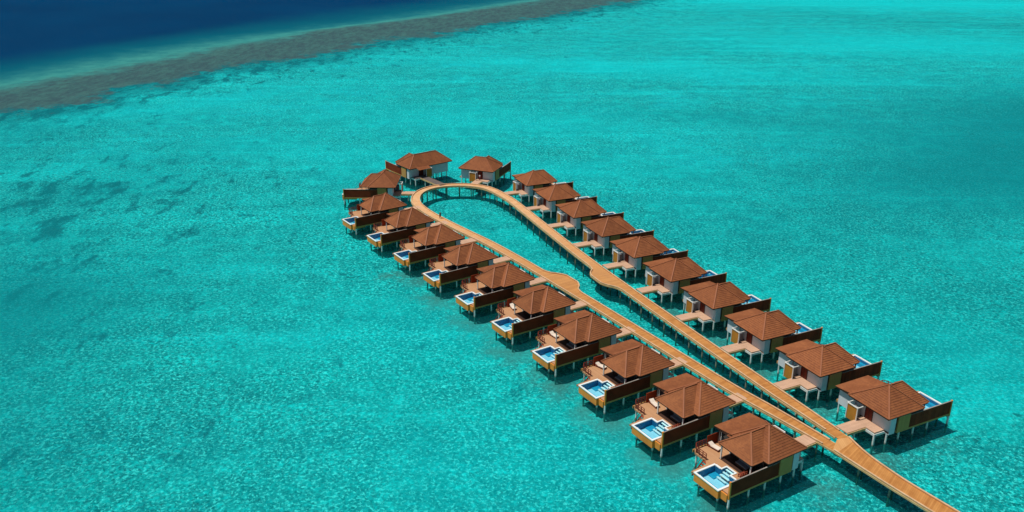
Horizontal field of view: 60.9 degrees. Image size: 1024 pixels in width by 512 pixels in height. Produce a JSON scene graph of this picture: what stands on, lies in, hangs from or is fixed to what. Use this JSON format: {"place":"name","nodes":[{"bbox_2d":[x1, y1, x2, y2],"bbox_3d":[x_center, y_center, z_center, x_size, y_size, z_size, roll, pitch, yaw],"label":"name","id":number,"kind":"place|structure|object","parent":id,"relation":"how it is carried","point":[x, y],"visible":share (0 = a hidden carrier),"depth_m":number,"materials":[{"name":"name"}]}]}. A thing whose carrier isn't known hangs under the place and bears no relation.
{"place":"outdoors","nodes":[
{"label":"outdoors","id":0,"kind":"place"},
{"bbox_2d":[0,0,1023,511],"bbox_3d":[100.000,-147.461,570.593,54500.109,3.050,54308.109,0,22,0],"label":"sea","id":1,"kind":"structure","parent":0,"point":[208,302],"depth_m":221.47,"materials":[{"name":"teal liquid"}]},
{"bbox_2d":[342,169,414,209],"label":"overwater villa","id":2,"kind":"object","parent":1,"relation":"on","point":[380,182],"visible":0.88,"depth_m":236.12,"materials":[{"name":"white paint"}]},
{"bbox_2d":[341,192,420,240],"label":"overwater villa","id":3,"kind":"object","parent":1,"relation":"on","point":[372,210],"visible":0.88,"depth_m":219.05,"materials":[{"name":"white paint"}]},
{"bbox_2d":[366,207,447,257],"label":"overwater villa","id":4,"kind":"object","parent":1,"relation":"on","point":[398,226],"visible":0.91,"depth_m":208.54,"materials":[{"name":"white paint"}]},
{"bbox_2d":[385,150,451,195],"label":"overwater villa","id":5,"kind":"object","parent":1,"relation":"on","point":[425,166],"visible":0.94,"depth_m":254.72,"materials":[{"name":"white paint"}]},
{"bbox_2d":[392,223,478,277],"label":"overwater villa","id":6,"kind":"object","parent":1,"relation":"on","point":[425,244],"visible":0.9,"depth_m":198.03,"materials":[{"name":"white paint"}]},
{"bbox_2d":[422,242,510,299],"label":"overwater villa","id":7,"kind":"object","parent":1,"relation":"on","point":[456,263],"visible":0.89,"depth_m":187.38,"materials":[{"name":"white paint"}]},
{"bbox_2d":[458,155,510,195],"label":"overwater villa","id":8,"kind":"object","parent":1,"relation":"on","point":[488,169],"visible":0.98,"depth_m":250.99,"materials":[{"name":"white paint"}]},
{"bbox_2d":[454,262,547,323],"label":"overwater villa","id":9,"kind":"object","parent":1,"relation":"on","point":[494,284],"visible":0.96,"depth_m":176.73,"materials":[{"name":"white paint"}]},
{"bbox_2d":[488,286,502,291],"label":"glass door","id":10,"kind":"structure","parent":9,"relation":"in","point":[500,288],"depth_m":177.49,"materials":[{"name":"black glass"}]},
{"bbox_2d":[504,169,572,206],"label":"overwater villa","id":11,"kind":"object","parent":1,"relation":"on","point":[525,184],"visible":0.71,"depth_m":239.07,"materials":[{"name":"white paint"}]},
{"bbox_2d":[490,284,589,352],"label":"overwater villa","id":12,"kind":"object","parent":1,"relation":"on","point":[540,306],"visible":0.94,"depth_m":165.94,"materials":[{"name":"white paint"}]},
{"bbox_2d":[526,312,542,316],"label":"glass door","id":13,"kind":"structure","parent":12,"relation":"in","point":[538,314],"depth_m":166.29,"materials":[{"name":"black glass"}]},
{"bbox_2d":[524,183,596,223],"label":"overwater villa","id":14,"kind":"object","parent":1,"relation":"on","point":[549,198],"visible":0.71,"depth_m":227.15,"materials":[{"name":"white paint"}]},
{"bbox_2d":[530,310,634,384],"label":"overwater villa","id":15,"kind":"object","parent":1,"relation":"on","point":[588,334],"visible":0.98,"depth_m":155.10,"materials":[{"name":"white paint"}]},
{"bbox_2d":[549,331,558,338],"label":"sun lounger","id":16,"kind":"object","parent":15,"relation":"on","point":[552,333],"visible":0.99,"depth_m":160.22,"materials":[{"name":"white fabric"}]},
{"bbox_2d":[566,342,576,348],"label":"sofa","id":17,"kind":"object","parent":15,"relation":"on","point":[570,345],"visible":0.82,"depth_m":156.03,"materials":[{"name":"black fabric"}]},
{"bbox_2d":[576,341,586,346],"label":"glass door","id":18,"kind":"structure","parent":15,"relation":"in","point":[583,343],"depth_m":155.23,"materials":[{"name":"black glass"}]},
{"bbox_2d":[548,199,623,241],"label":"overwater villa","id":19,"kind":"object","parent":1,"relation":"on","point":[572,214],"visible":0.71,"depth_m":215.38,"materials":[{"name":"white paint"}]},
{"bbox_2d":[573,216,653,261],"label":"overwater villa","id":20,"kind":"object","parent":1,"relation":"on","point":[601,232],"visible":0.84,"depth_m":203.58,"materials":[{"name":"white paint"}]},
{"bbox_2d":[594,233,597,241],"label":"door","id":21,"kind":"structure","parent":20,"relation":"in","point":[595,235],"depth_m":204.89,"materials":[{"name":"brown wood"}]},
{"bbox_2d":[576,339,686,421],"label":"overwater villa","id":22,"kind":"object","parent":1,"relation":"on","point":[639,366],"visible":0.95,"depth_m":144.24,"materials":[{"name":"white paint"}]},
{"bbox_2d":[595,361,606,368],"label":"sun lounger","id":23,"kind":"object","parent":22,"relation":"on","point":[599,364],"visible":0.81,"depth_m":149.66,"materials":[{"name":"white fabric"}]},
{"bbox_2d":[614,375,626,383],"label":"sofa","id":24,"kind":"object","parent":22,"relation":"on","point":[619,378],"visible":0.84,"depth_m":145.15,"materials":[{"name":"black fabric"}]},
{"bbox_2d":[615,372,637,381],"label":"glass door","id":25,"kind":"structure","parent":22,"relation":"in","point":[635,377],"depth_m":144.26,"materials":[{"name":"black glass"}]},
{"bbox_2d":[602,235,687,283],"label":"overwater villa","id":26,"kind":"object","parent":1,"relation":"on","point":[635,253],"visible":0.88,"depth_m":191.85,"materials":[{"name":"white paint"}]},
{"bbox_2d":[625,253,628,262],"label":"door","id":27,"kind":"structure","parent":26,"relation":"in","point":[626,256],"depth_m":192.99,"materials":[{"name":"brown wood"}]},
{"bbox_2d":[636,257,726,308],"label":"overwater villa","id":28,"kind":"object","parent":1,"relation":"on","point":[671,276],"visible":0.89,"depth_m":180.22,"materials":[{"name":"white paint"}]},
{"bbox_2d":[660,276,663,286],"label":"door","id":29,"kind":"structure","parent":28,"relation":"in","point":[661,278],"depth_m":181.26,"materials":[{"name":"brown wood"}]},
{"bbox_2d":[411,183,959,511],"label":"boardwalk","id":30,"kind":"structure","parent":1,"relation":"on","point":[850,450],"depth_m":155.42,"materials":[{"name":"orange wood"}]},
{"bbox_2d":[629,373,746,465],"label":"overwater villa","id":31,"kind":"object","parent":1,"relation":"on","point":[696,405],"visible":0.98,"depth_m":133.32,"materials":[{"name":"white paint"}]},
{"bbox_2d":[649,398,659,408],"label":"sun lounger","id":32,"kind":"object","parent":31,"relation":"on","point":[653,402],"visible":0.96,"depth_m":138.52,"materials":[{"name":"white fabric"}]},
{"bbox_2d":[670,413,681,424],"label":"sofa","id":33,"kind":"object","parent":31,"relation":"on","point":[676,418],"visible":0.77,"depth_m":134.08,"materials":[{"name":"black fabric"}]},
{"bbox_2d":[684,415,696,421],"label":"glass door","id":34,"kind":"structure","parent":31,"relation":"in","point":[693,417],"depth_m":133.03,"materials":[{"name":"black glass"}]},
{"bbox_2d":[675,281,771,337],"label":"overwater villa","id":35,"kind":"object","parent":1,"relation":"on","point":[709,301],"visible":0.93,"depth_m":168.50,"materials":[{"name":"white paint"}]},
{"bbox_2d":[700,302,704,313],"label":"door","id":36,"kind":"structure","parent":35,"relation":"in","point":[702,307],"depth_m":169.47,"materials":[{"name":"brown wood"}]},
{"bbox_2d":[691,412,816,511],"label":"overwater villa","id":37,"kind":"object","parent":1,"relation":"on","point":[765,450],"visible":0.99,"depth_m":122.40,"materials":[{"name":"white paint"}]},
{"bbox_2d":[708,440,720,451],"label":"sun lounger","id":38,"kind":"object","parent":37,"relation":"on","point":[711,444],"visible":0.94,"depth_m":127.46,"materials":[{"name":"white fabric"}]},
{"bbox_2d":[721,432,727,439],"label":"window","id":39,"kind":"structure","parent":37,"relation":"in","point":[723,436],"depth_m":127.47,"materials":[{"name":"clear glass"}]},
{"bbox_2d":[735,459,749,471],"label":"sofa","id":40,"kind":"object","parent":37,"relation":"on","point":[742,465],"visible":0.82,"depth_m":123.01,"materials":[{"name":"black fabric"}]},
{"bbox_2d":[752,462,764,470],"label":"glass door","id":41,"kind":"structure","parent":37,"relation":"in","point":[762,465],"depth_m":121.90,"materials":[{"name":"black glass"}]},
{"bbox_2d":[720,308,822,369],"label":"overwater villa","id":42,"kind":"object","parent":1,"relation":"on","point":[753,330],"visible":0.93,"depth_m":156.88,"materials":[{"name":"white paint"}]},
{"bbox_2d":[746,332,752,343],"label":"door","id":43,"kind":"structure","parent":42,"relation":"in","point":[749,337],"depth_m":157.73,"materials":[{"name":"brown wood"}]},
{"bbox_2d":[773,339,882,407],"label":"overwater villa","id":44,"kind":"object","parent":1,"relation":"on","point":[807,364],"visible":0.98,"depth_m":145.31,"materials":[{"name":"white paint"}]},
{"bbox_2d":[800,366,807,379],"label":"door","id":45,"kind":"structure","parent":44,"relation":"in","point":[804,372],"depth_m":146.02,"materials":[{"name":"brown wood"}]},
{"bbox_2d":[835,375,952,454],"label":"overwater villa","id":46,"kind":"object","parent":1,"relation":"on","point":[872,404],"visible":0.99,"depth_m":133.79,"materials":[{"name":"white paint"}]},
{"bbox_2d":[864,407,873,421],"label":"door","id":47,"kind":"structure","parent":46,"relation":"in","point":[868,414],"depth_m":134.34,"materials":[{"name":"brown wood"}]}
]}

